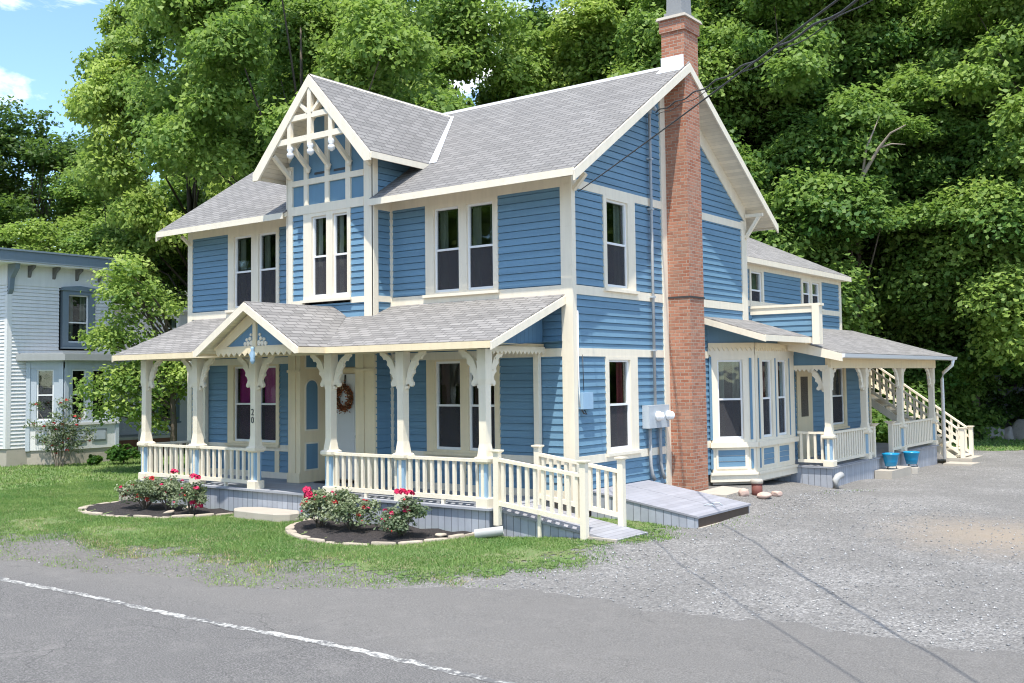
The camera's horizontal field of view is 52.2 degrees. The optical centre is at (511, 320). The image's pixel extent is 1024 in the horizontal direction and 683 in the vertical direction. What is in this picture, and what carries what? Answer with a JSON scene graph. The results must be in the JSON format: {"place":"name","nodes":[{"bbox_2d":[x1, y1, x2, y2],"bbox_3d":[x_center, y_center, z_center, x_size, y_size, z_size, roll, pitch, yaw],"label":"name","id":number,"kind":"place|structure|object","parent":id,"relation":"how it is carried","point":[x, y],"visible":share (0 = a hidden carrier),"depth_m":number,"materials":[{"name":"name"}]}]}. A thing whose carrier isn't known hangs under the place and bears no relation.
{"place":"outdoors","nodes":[
{"label":"outdoors","id":0,"kind":"place"},
{"bbox_2d":[0,443,189,489],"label":"lawn","id":1,"kind":"structure","parent":0,"point":[80,470],"depth_m":33.33,"materials":[{"name":"green plant"}]},
{"bbox_2d":[0,130,57,251],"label":"maple tree","id":2,"kind":"object","parent":1,"relation":"on","point":[8,184],"visible":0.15,"depth_m":60.55,"materials":[{"name":"green plant"}]},
{"bbox_2d":[22,397,97,466],"bbox_3d":[-15.292,3.771,35.541,2.444,2.454,1.519,-1,-3,9],"label":"climbing rose","id":3,"kind":"object","parent":1,"relation":"on","point":[54,444],"visible":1,"depth_m":35.41,"materials":[{"name":"green plant"}]},
{"bbox_2d":[0,167,187,307],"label":"maple tree","id":4,"kind":"object","parent":1,"relation":"on","point":[27,234],"visible":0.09,"depth_m":47.31,"materials":[{"name":"green plant"}]},
{"bbox_2d":[86,454,103,464],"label":"shrub","id":5,"kind":"object","parent":1,"relation":"on","point":[94,459],"visible":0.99,"depth_m":35.73,"materials":[{"name":"green plant"}]},
{"bbox_2d":[105,444,140,463],"bbox_3d":[-13.531,4.684,36.347,1.231,0.821,1.031,1,-4,-33],"label":"shrub","id":6,"kind":"object","parent":1,"relation":"on","point":[120,454],"visible":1,"depth_m":36.10,"materials":[{"name":"green plant"}]},
{"bbox_2d":[67,250,187,444],"bbox_3d":[-11.745,1.366,32.938,4.756,7.432,2.863,-1,-3,-1],"label":"maple","id":7,"kind":"object","parent":1,"relation":"on","point":[116,382],"visible":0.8,"depth_m":32.72,"materials":[{"name":"green plant"}]},
{"bbox_2d":[0,0,580,249],"label":"sky","id":8,"kind":"structure","parent":0,"point":[38,38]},
{"bbox_2d":[0,479,688,588],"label":"lawn","id":9,"kind":"structure","parent":0,"point":[531,552],"depth_m":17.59,"materials":[{"name":"green plant"}]},
{"bbox_2d":[88,512,102,515],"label":"edging stone","id":10,"kind":"object","parent":9,"relation":"on","point":[96,513],"visible":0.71,"depth_m":22.64,"materials":[{"name":"stone"}]},
{"bbox_2d":[133,515,151,517],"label":"edging stone","id":11,"kind":"object","parent":9,"relation":"on","point":[143,516],"visible":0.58,"depth_m":22.12,"materials":[{"name":"stone"}]},
{"bbox_2d":[82,500,233,516],"bbox_3d":[-8.075,4.213,23.238,4.308,0.089,1.979,-3,-4,37],"label":"mulch bed","id":12,"kind":"object","parent":9,"relation":"on","point":[135,508],"visible":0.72,"depth_m":23.21,"materials":[{"name":"brown soil"}]},
{"bbox_2d":[119,489,134,500],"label":"stone block","id":13,"kind":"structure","parent":12,"relation":"on","point":[126,497],"depth_m":25.01,"materials":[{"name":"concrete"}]},
{"bbox_2d":[113,476,167,508],"bbox_3d":[-8.284,3.891,23.564,1.341,0.810,1.107,-3,-4,37],"label":"rose bush","id":14,"kind":"object","parent":12,"relation":"on","point":[138,487],"visible":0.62,"depth_m":23.37,"materials":[{"name":"green plant"}]},
{"bbox_2d":[145,468,181,509],"bbox_3d":[-7.619,3.771,23.203,1.048,0.991,0.938,-3,-4,37],"label":"rose bush","id":15,"kind":"object","parent":12,"relation":"on","point":[168,487],"visible":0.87,"depth_m":23.07,"materials":[{"name":"green plant"}]},
{"bbox_2d":[166,473,208,513],"bbox_3d":[-6.854,3.738,22.412,0.947,0.948,0.805,-3,-4,37],"label":"rose bush","id":16,"kind":"object","parent":12,"relation":"on","point":[194,494],"visible":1,"depth_m":22.29,"materials":[{"name":"green plant"}]},
{"bbox_2d":[171,514,193,517],"bbox_3d":[-6.931,4.161,22.004,0.465,0.125,0.150,-2,-1,-4],"label":"edging stone","id":17,"kind":"object","parent":9,"relation":"on","point":[185,515],"visible":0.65,"depth_m":21.95,"materials":[{"name":"stone"}]},
{"bbox_2d":[195,513,213,516],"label":"edging stone","id":18,"kind":"object","parent":9,"relation":"on","point":[207,514],"visible":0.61,"depth_m":22.04,"materials":[{"name":"stone"}]},
{"bbox_2d":[234,507,298,521],"bbox_3d":[-5.111,4.044,21.710,1.805,0.200,0.693,-3,-4,37],"label":"stone step","id":19,"kind":"object","parent":9,"relation":"on","point":[267,514],"visible":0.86,"depth_m":21.40,"materials":[{"name":"stone"}]},
{"bbox_2d":[286,529,296,533],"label":"edging stone","id":20,"kind":"object","parent":9,"relation":"on","point":[289,531],"visible":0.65,"depth_m":19.55,"materials":[{"name":"stone"}]},
{"bbox_2d":[295,535,310,539],"bbox_3d":[-3.766,3.948,18.846,0.197,0.109,0.369,1,-5,-36],"label":"edging stone","id":21,"kind":"object","parent":9,"relation":"on","point":[303,536],"visible":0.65,"depth_m":18.80,"materials":[{"name":"stone"}]},
{"bbox_2d":[307,538,324,542],"bbox_3d":[-3.469,3.921,18.485,0.151,0.111,0.527,4,-8,-42],"label":"edging stone","id":22,"kind":"object","parent":9,"relation":"on","point":[317,540],"visible":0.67,"depth_m":18.38,"materials":[{"name":"stone"}]},
{"bbox_2d":[342,542,366,545],"bbox_3d":[-2.691,3.891,18.003,0.484,0.097,0.166,1,-3,14],"label":"edging stone","id":23,"kind":"object","parent":9,"relation":"on","point":[346,543],"visible":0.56,"depth_m":17.98,"materials":[{"name":"stone"}]},
{"bbox_2d":[292,519,471,543],"bbox_3d":[-2.891,3.906,19.316,4.104,0.105,2.077,-3,-4,37],"label":"mulch bed","id":24,"kind":"object","parent":9,"relation":"on","point":[341,532],"visible":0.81,"depth_m":19.08,"materials":[{"name":"brown soil"}]},
{"bbox_2d":[296,486,336,526],"bbox_3d":[-3.713,3.603,20.064,1.049,0.858,0.812,-3,-4,37],"label":"rose bush","id":25,"kind":"object","parent":24,"relation":"on","point":[315,502],"visible":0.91,"depth_m":19.95,"materials":[{"name":"green plant"}]},
{"bbox_2d":[317,486,381,529],"bbox_3d":[-2.951,3.571,19.656,1.307,0.854,1.165,-1,-3,11],"label":"rose bush","id":26,"kind":"object","parent":24,"relation":"on","point":[346,501],"visible":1,"depth_m":19.43,"materials":[{"name":"green plant"}]},
{"bbox_2d":[373,488,431,536],"bbox_3d":[-1.915,3.458,18.721,1.212,0.935,1.036,-3,-4,37],"label":"rose bush","id":27,"kind":"object","parent":24,"relation":"on","point":[395,521],"visible":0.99,"depth_m":18.52,"materials":[{"name":"green plant"}]},
{"bbox_2d":[435,533,446,536],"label":"bed stone","id":28,"kind":"object","parent":24,"relation":"on","point":[440,534],"visible":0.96,"depth_m":18.41,"materials":[{"name":"stone"}]},
{"bbox_2d":[371,541,395,545],"bbox_3d":[-2.205,3.866,17.933,0.435,0.124,0.133,1,-5,1],"label":"edging stone","id":29,"kind":"object","parent":9,"relation":"on","point":[376,543],"visible":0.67,"depth_m":17.88,"materials":[{"name":"stone"}]},
{"bbox_2d":[398,540,422,544],"bbox_3d":[-1.745,3.865,18.008,0.438,0.109,0.152,0,-2,-18],"label":"edging stone","id":30,"kind":"object","parent":9,"relation":"on","point":[410,542],"visible":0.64,"depth_m":17.97,"materials":[{"name":"stone"}]},
{"bbox_2d":[424,538,447,541],"bbox_3d":[-1.315,3.858,18.219,0.474,0.102,0.166,3,-4,-31],"label":"edging stone","id":31,"kind":"object","parent":9,"relation":"on","point":[431,539],"visible":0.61,"depth_m":18.14,"materials":[{"name":"stone"}]},
{"bbox_2d":[448,534,464,538],"bbox_3d":[-0.987,3.857,18.495,0.351,0.116,0.180,0,-5,-44],"label":"edging stone","id":32,"kind":"object","parent":9,"relation":"on","point":[457,535],"visible":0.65,"depth_m":18.45,"materials":[{"name":"stone"}]},
{"bbox_2d":[474,526,503,537],"bbox_3d":[-0.401,3.731,18.385,0.525,0.229,0.170,-1,-3,3],"label":"drain pipe","id":33,"kind":"object","parent":9,"relation":"on","point":[489,532],"visible":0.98,"depth_m":18.31,"materials":[{"name":"white plastic"}]},
{"bbox_2d":[490,445,647,542],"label":"wheelchair ramp","id":34,"kind":"structure","parent":9,"relation":"on","point":[537,517],"depth_m":18.38,"materials":[{"name":"beige wood"}]},
{"bbox_2d":[0,561,1023,682],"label":"road","id":35,"kind":"structure","parent":0,"point":[514,635],"depth_m":11.60,"materials":[{"name":"grey asphalt"}]},
{"bbox_2d":[0,577,517,682],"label":"road markings","id":36,"kind":"object","parent":35,"relation":"on","point":[381,655],"visible":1,"depth_m":12.04,"materials":[{"name":"white paint"}]},
{"bbox_2d":[0,291,1023,653],"bbox_3d":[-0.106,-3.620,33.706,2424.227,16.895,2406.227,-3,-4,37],"label":"ground","id":37,"kind":"structure","parent":0,"point":[992,483],"depth_m":15.85,"materials":[{"name":"grey gravel"}]},
{"bbox_2d":[0,95,94,253],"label":"maple tree","id":38,"kind":"object","parent":37,"relation":"on","point":[41,153],"visible":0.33,"depth_m":60.47,"materials":[{"name":"green plant"}]},
{"bbox_2d":[0,247,187,466],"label":"neighbour house","id":39,"kind":"structure","parent":37,"relation":"on","point":[48,310],"depth_m":36.54,"materials":[{"name":"white wood"}]},
{"bbox_2d":[30,368,58,423],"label":"window","id":40,"kind":"structure","parent":39,"relation":"in","point":[34,387],"depth_m":36.22,"materials":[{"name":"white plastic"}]},
{"bbox_2d":[60,286,95,348],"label":"window","id":41,"kind":"structure","parent":39,"relation":"in","point":[66,293],"depth_m":37.73,"materials":[{"name":"blue wood"}]},
{"bbox_2d":[63,368,114,422],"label":"window","id":42,"kind":"structure","parent":39,"relation":"in","point":[71,370],"depth_m":36.96,"materials":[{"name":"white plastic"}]},
{"bbox_2d":[155,387,180,422],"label":"window","id":43,"kind":"structure","parent":39,"relation":"in","point":[178,406],"depth_m":42.71,"materials":[{"name":"white plastic"}]},
{"bbox_2d":[162,315,180,331],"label":"window","id":44,"kind":"structure","parent":39,"relation":"in","point":[178,324],"depth_m":42.95,"materials":[{"name":"white plastic"}]},
{"bbox_2d":[41,143,200,298],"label":"maple tree","id":45,"kind":"object","parent":37,"relation":"on","point":[78,210],"visible":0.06,"depth_m":58.03,"materials":[{"name":"green plant"}]},
{"bbox_2d":[57,0,281,302],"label":"maple tree","id":46,"kind":"object","parent":37,"relation":"on","point":[96,102],"visible":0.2,"depth_m":45.74,"materials":[{"name":"green plant"}]},
{"bbox_2d":[121,0,336,214],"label":"maple tree","id":47,"kind":"object","parent":37,"relation":"on","point":[161,189],"depth_m":53.45,"materials":[{"name":"green plant"}]},
{"bbox_2d":[0,534,497,588],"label":"weeds","id":48,"kind":"object","parent":37,"relation":"on","point":[247,570],"visible":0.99,"depth_m":15.90,"materials":[{"name":"green plant"}]},
{"bbox_2d":[115,0,474,190],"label":"maple tree","id":49,"kind":"object","parent":37,"relation":"on","point":[207,130],"visible":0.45,"depth_m":37.59,"materials":[{"name":"green plant"}]},
{"bbox_2d":[185,0,448,305],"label":"maple tree","id":50,"kind":"object","parent":37,"relation":"on","point":[246,81],"depth_m":47.47,"materials":[{"name":"green plant"}]},
{"bbox_2d":[221,0,479,187],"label":"maple tree","id":51,"kind":"object","parent":37,"relation":"on","point":[447,76],"visible":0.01,"depth_m":45.78,"materials":[{"name":"green plant"}]},
{"bbox_2d":[403,0,560,105],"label":"maple tree","id":52,"kind":"object","parent":37,"relation":"on","point":[458,25],"visible":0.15,"depth_m":46.76,"materials":[{"name":"green plant"}]},
{"bbox_2d":[112,0,956,531],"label":"victorian house","id":53,"kind":"structure","parent":37,"relation":"on","point":[456,296],"depth_m":22.89,"materials":[{"name":"blue paint"}]},
{"bbox_2d":[224,364,280,447],"bbox_3d":[-6.293,2.086,25.634,2.000,1.990,0.289,-3,-4,37],"label":"window","id":54,"kind":"structure","parent":53,"relation":"in","point":[238,414],"depth_m":25.76,"materials":[{"name":"beige paint"}]},
{"bbox_2d":[225,227,280,312],"bbox_3d":[-6.335,-1.214,25.816,2.000,1.980,0.289,-3,-4,37],"label":"window","id":55,"kind":"structure","parent":53,"relation":"in","point":[257,284],"depth_m":25.75,"materials":[{"name":"beige paint"}]},
{"bbox_2d":[300,208,351,302],"bbox_3d":[-4.101,-1.428,23.444,1.590,2.030,0.289,-3,-4,37],"label":"window","id":56,"kind":"structure","parent":53,"relation":"in","point":[326,278],"depth_m":23.37,"materials":[{"name":"beige paint"}]},
{"bbox_2d":[313,480,347,483],"bbox_3d":[-4.098,3.678,23.815,0.693,0.020,0.653,-3,-4,37],"label":"door mat","id":57,"kind":"object","parent":53,"relation":"on","point":[323,481],"depth_m":23.75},
{"bbox_2d":[337,374,355,479],"bbox_3d":[-3.845,2.458,24.226,0.810,2.430,0.100,-3,-4,37],"label":"front door","id":58,"kind":"structure","parent":53,"relation":"in","point":[346,430],"depth_m":24.20,"materials":[{"name":"white wood"}]},
{"bbox_2d":[337,375,352,413],"bbox_3d":[-3.915,1.716,24.189,0.740,0.912,0.178,-3,-4,37],"label":"door wreath","id":59,"kind":"object","parent":58,"relation":"attached to","point":[348,403],"depth_m":24.13,"materials":[{"name":"brown plant"}]},
{"bbox_2d":[422,196,499,297],"bbox_3d":[-1.024,-1.499,21.848,2.030,1.980,0.289,-3,-4,37],"label":"window","id":60,"kind":"structure","parent":53,"relation":"in","point":[466,269],"depth_m":21.78,"materials":[{"name":"beige paint"}]},
{"bbox_2d":[424,359,501,456],"bbox_3d":[-0.983,1.801,21.666,2.030,1.990,0.289,-3,-4,37],"label":"window","id":61,"kind":"structure","parent":53,"relation":"in","point":[452,429],"depth_m":21.76,"materials":[{"name":"beige paint"}]},
{"bbox_2d":[601,195,639,294],"bbox_3d":[2.163,-1.537,21.618,0.289,1.950,1.340,-3,-4,37],"label":"window","id":62,"kind":"structure","parent":53,"relation":"in","point":[619,261],"depth_m":21.78,"materials":[{"name":"beige paint"}]},
{"bbox_2d":[604,357,642,456],"bbox_3d":[2.205,1.748,21.437,0.289,1.990,1.340,-3,-4,37],"label":"window","id":63,"kind":"structure","parent":53,"relation":"in","point":[622,419],"depth_m":21.60,"materials":[{"name":"beige paint"}]},
{"bbox_2d":[578,0,838,191],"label":"phone cable","id":64,"kind":"object","parent":53,"relation":"attached to","point":[787,37],"visible":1,"depth_m":11.48,"materials":[{"name":"rubber"}]},
{"bbox_2d":[710,355,749,442],"bbox_3d":[5.119,1.848,24.741,0.911,2.060,0.242,0,-3,-8],"label":"window","id":65,"kind":"structure","parent":53,"relation":"in","point":[730,415],"depth_m":24.67,"materials":[{"name":"beige paint"}]},
{"bbox_2d":[713,474,790,484],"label":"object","id":66,"kind":"structure","parent":53,"relation":"in","point":[746,482],"depth_m":24.65,"materials":[{"name":"wood"}]},
{"bbox_2d":[655,0,857,112],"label":"service cable","id":67,"kind":"object","parent":53,"relation":"attached to","point":[810,26],"visible":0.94,"depth_m":13.68,"materials":[{"name":"rubber"}]},
{"bbox_2d":[748,268,764,311],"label":"window","id":68,"kind":"structure","parent":53,"relation":"in","point":[754,295],"depth_m":29.71,"materials":[{"name":"beige paint"}]},
{"bbox_2d":[656,0,872,115],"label":"service cable","id":69,"kind":"object","parent":53,"relation":"attached to","point":[781,49],"visible":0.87,"depth_m":13.38,"materials":[{"name":"rubber"}]},
{"bbox_2d":[757,355,795,440],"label":"window","id":70,"kind":"structure","parent":53,"relation":"in","point":[767,404],"depth_m":25.71,"materials":[{"name":"beige paint"}]},
{"bbox_2d":[795,370,813,458],"bbox_3d":[8.085,2.524,28.974,0.122,2.580,1.100,-3,-4,37],"label":"back door","id":71,"kind":"structure","parent":53,"relation":"in","point":[804,404],"depth_m":28.88,"materials":[{"name":"beige paint"}]},
{"bbox_2d":[799,278,824,310],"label":"window","id":72,"kind":"structure","parent":53,"relation":"in","point":[808,297],"depth_m":32.77,"materials":[{"name":"beige paint"}]},
{"bbox_2d":[832,368,849,429],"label":"window","id":73,"kind":"structure","parent":53,"relation":"in","point":[840,421],"depth_m":31.46,"materials":[{"name":"beige paint"}]},
{"bbox_2d":[486,0,626,102],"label":"maple tree","id":74,"kind":"object","parent":37,"relation":"on","point":[542,16],"visible":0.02,"depth_m":49.47,"materials":[{"name":"green plant"}]},
{"bbox_2d":[530,0,762,152],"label":"maple tree","id":75,"kind":"object","parent":37,"relation":"on","point":[576,23],"visible":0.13,"depth_m":48.48,"materials":[{"name":"green plant"}]},
{"bbox_2d":[591,480,750,528],"bbox_3d":[3.141,3.749,20.481,2.320,0.925,2.280,-3,-4,37],"label":"cellar bulkhead","id":76,"kind":"object","parent":37,"relation":"on","point":[650,501],"visible":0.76,"depth_m":19.96,"materials":[{"name":"wood"}]},
{"bbox_2d":[593,485,728,518],"bbox_3d":[2.821,3.464,20.091,2.300,0.390,1.252,-3,-4,37],"label":"hatch door","id":77,"kind":"structure","parent":76,"relation":"in","point":[690,508],"depth_m":19.88,"materials":[{"name":"wood"}]},
{"bbox_2d":[626,480,750,510],"bbox_3d":[3.510,3.506,21.009,2.300,0.390,1.012,-3,-4,37],"label":"hatch door","id":78,"kind":"structure","parent":76,"relation":"in","point":[730,504],"depth_m":20.95,"materials":[{"name":"wood"}]},
{"bbox_2d":[524,488,860,578],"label":"weeds","id":79,"kind":"object","parent":37,"relation":"on","point":[650,534],"visible":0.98,"depth_m":16.42,"materials":[{"name":"green plant"}]},
{"bbox_2d":[558,0,842,271],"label":"maple tree","id":80,"kind":"object","parent":37,"relation":"on","point":[708,3],"visible":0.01,"depth_m":48.88,"materials":[{"name":"green plant"}]},
{"bbox_2d":[698,486,748,496],"bbox_3d":[4.585,3.742,22.757,0.730,0.098,1.550,-3,-4,37],"label":"concrete pad","id":81,"kind":"object","parent":37,"relation":"on","point":[723,491],"visible":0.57,"depth_m":22.69,"materials":[{"name":"beige concrete"}]},
{"bbox_2d":[599,0,854,330],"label":"maple tree","id":82,"kind":"object","parent":37,"relation":"on","point":[642,24],"visible":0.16,"depth_m":44.51,"materials":[{"name":"green plant"}]},
{"bbox_2d":[738,488,748,496],"bbox_3d":[4.922,3.675,22.231,0.227,0.213,0.249,-2,-3,20],"label":"fieldstone","id":83,"kind":"object","parent":37,"relation":"on","point":[742,492],"visible":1,"depth_m":22.15,"materials":[{"name":"beige stone"}]},
{"bbox_2d":[750,479,762,495],"bbox_3d":[5.241,3.614,22.365,0.270,0.430,0.263,-3,-4,37],"label":"vent pipe","id":84,"kind":"object","parent":37,"relation":"on","point":[756,486],"visible":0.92,"depth_m":22.27,"materials":[{"name":"ceramic"}]},
{"bbox_2d":[757,492,771,498],"bbox_3d":[5.325,3.702,22.059,0.296,0.157,0.241,-2,-4,28],"label":"fieldstone","id":85,"kind":"object","parent":37,"relation":"on","point":[763,495],"visible":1,"depth_m":21.99,"materials":[{"name":"white stone"}]},
{"bbox_2d":[771,491,782,496],"bbox_3d":[5.651,3.705,22.347,0.207,0.133,0.246,-4,-4,42],"label":"fieldstone","id":86,"kind":"object","parent":37,"relation":"on","point":[777,493],"visible":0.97,"depth_m":22.25,"materials":[{"name":"beige stone"}]},
{"bbox_2d":[697,0,968,338],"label":"maple tree","id":87,"kind":"object","parent":37,"relation":"on","point":[880,105],"visible":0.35,"depth_m":42.45,"materials":[{"name":"green plant"}]},
{"bbox_2d":[744,66,1011,442],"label":"maple tree","id":88,"kind":"object","parent":37,"relation":"on","point":[920,217],"visible":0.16,"depth_m":42.52,"materials":[{"name":"green plant"}]},
{"bbox_2d":[770,2,995,389],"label":"maple tree","id":89,"kind":"object","parent":37,"relation":"on","point":[924,8],"depth_m":47.13,"materials":[{"name":"green plant"}]},
{"bbox_2d":[759,0,1023,392],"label":"maple tree","id":90,"kind":"object","parent":37,"relation":"on","point":[883,250],"visible":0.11,"depth_m":45.23,"materials":[{"name":"green plant"}]},
{"bbox_2d":[875,466,911,478],"bbox_3d":[10.623,4.333,29.115,0.460,0.420,1.800,-3,-4,37],"label":"concrete step","id":91,"kind":"object","parent":37,"relation":"on","point":[895,473],"visible":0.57,"depth_m":28.60,"materials":[{"name":"beige concrete"}]},
{"bbox_2d":[882,453,899,469],"bbox_3d":[10.462,3.893,28.881,0.469,0.442,0.469,-3,-4,37],"label":"flower pot","id":92,"kind":"object","parent":91,"relation":"on","point":[890,459],"visible":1,"depth_m":28.74,"materials":[{"name":"blue plastic"}]},
{"bbox_2d":[911,466,919,473],"bbox_3d":[11.580,4.360,30.278,0.385,0.230,0.506,-3,-4,37],"label":"paver block","id":93,"kind":"object","parent":37,"relation":"on","point":[915,469],"depth_m":30.07,"materials":[{"name":"concrete"}]},
{"bbox_2d":[903,451,919,466],"bbox_3d":[11.574,4.026,30.293,0.469,0.442,0.469,-3,-4,37],"label":"flower pot","id":94,"kind":"object","parent":93,"relation":"on","point":[911,457],"visible":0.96,"depth_m":30.14,"materials":[{"name":"blue plastic"}]},
{"bbox_2d":[870,368,982,461],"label":"exterior staircase","id":95,"kind":"structure","parent":37,"relation":"on","point":[883,406],"depth_m":34.58,"materials":[{"name":"beige paint"}]},
{"bbox_2d":[834,0,1023,440],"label":"maple tree","id":96,"kind":"object","parent":37,"relation":"on","point":[976,139],"visible":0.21,"depth_m":43.46,"materials":[{"name":"green plant"}]},
{"bbox_2d":[882,0,1023,396],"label":"maple tree","id":97,"kind":"object","parent":37,"relation":"on","point":[1001,202],"visible":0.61,"depth_m":41.04,"materials":[{"name":"green plant"}]},
{"bbox_2d":[943,461,979,465],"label":"concrete slab","id":98,"kind":"structure","parent":37,"relation":"on","point":[951,463],"depth_m":32.68,"materials":[{"name":"beige concrete"}]},
{"bbox_2d":[927,384,1023,425],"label":"undergrowth","id":99,"kind":"object","parent":37,"relation":"on","point":[1009,399],"visible":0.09,"depth_m":46.85,"materials":[{"name":"green plant"}]},
{"bbox_2d":[984,19,1023,401],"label":"maple tree","id":100,"kind":"object","parent":37,"relation":"on","point":[997,22],"depth_m":46.11,"materials":[{"name":"green plant"}]},
{"bbox_2d":[1000,375,1016,387],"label":"maple tree","id":101,"kind":"object","parent":37,"relation":"on","point":[1010,385],"depth_m":53.51,"materials":[{"name":"green plant"}]},
{"bbox_2d":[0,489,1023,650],"bbox_3d":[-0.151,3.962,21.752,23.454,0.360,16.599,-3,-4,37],"label":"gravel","id":102,"kind":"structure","parent":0,"point":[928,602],"depth_m":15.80,"materials":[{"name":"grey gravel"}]},
{"bbox_2d":[881,438,1023,450],"bbox_3d":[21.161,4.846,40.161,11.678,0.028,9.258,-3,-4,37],"label":"lawn","id":103,"kind":"structure","parent":0,"point":[986,448],"depth_m":40.92,"materials":[{"name":"green plant"}]},
{"bbox_2d":[977,427,1004,439],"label":"boulder","id":104,"kind":"object","parent":103,"relation":"on","point":[998,434],"visible":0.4,"depth_m":44.65,"materials":[{"name":"stone"}]},
{"bbox_2d":[1004,426,1014,439],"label":"boulder","id":105,"kind":"object","parent":103,"relation":"on","point":[1008,434],"visible":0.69,"depth_m":44.56,"materials":[{"name":"stone"}]},
{"bbox_2d":[1012,419,1023,439],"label":"boulder","id":106,"kind":"object","parent":103,"relation":"on","point":[1018,428],"visible":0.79,"depth_m":44.39,"materials":[{"name":"stone"}]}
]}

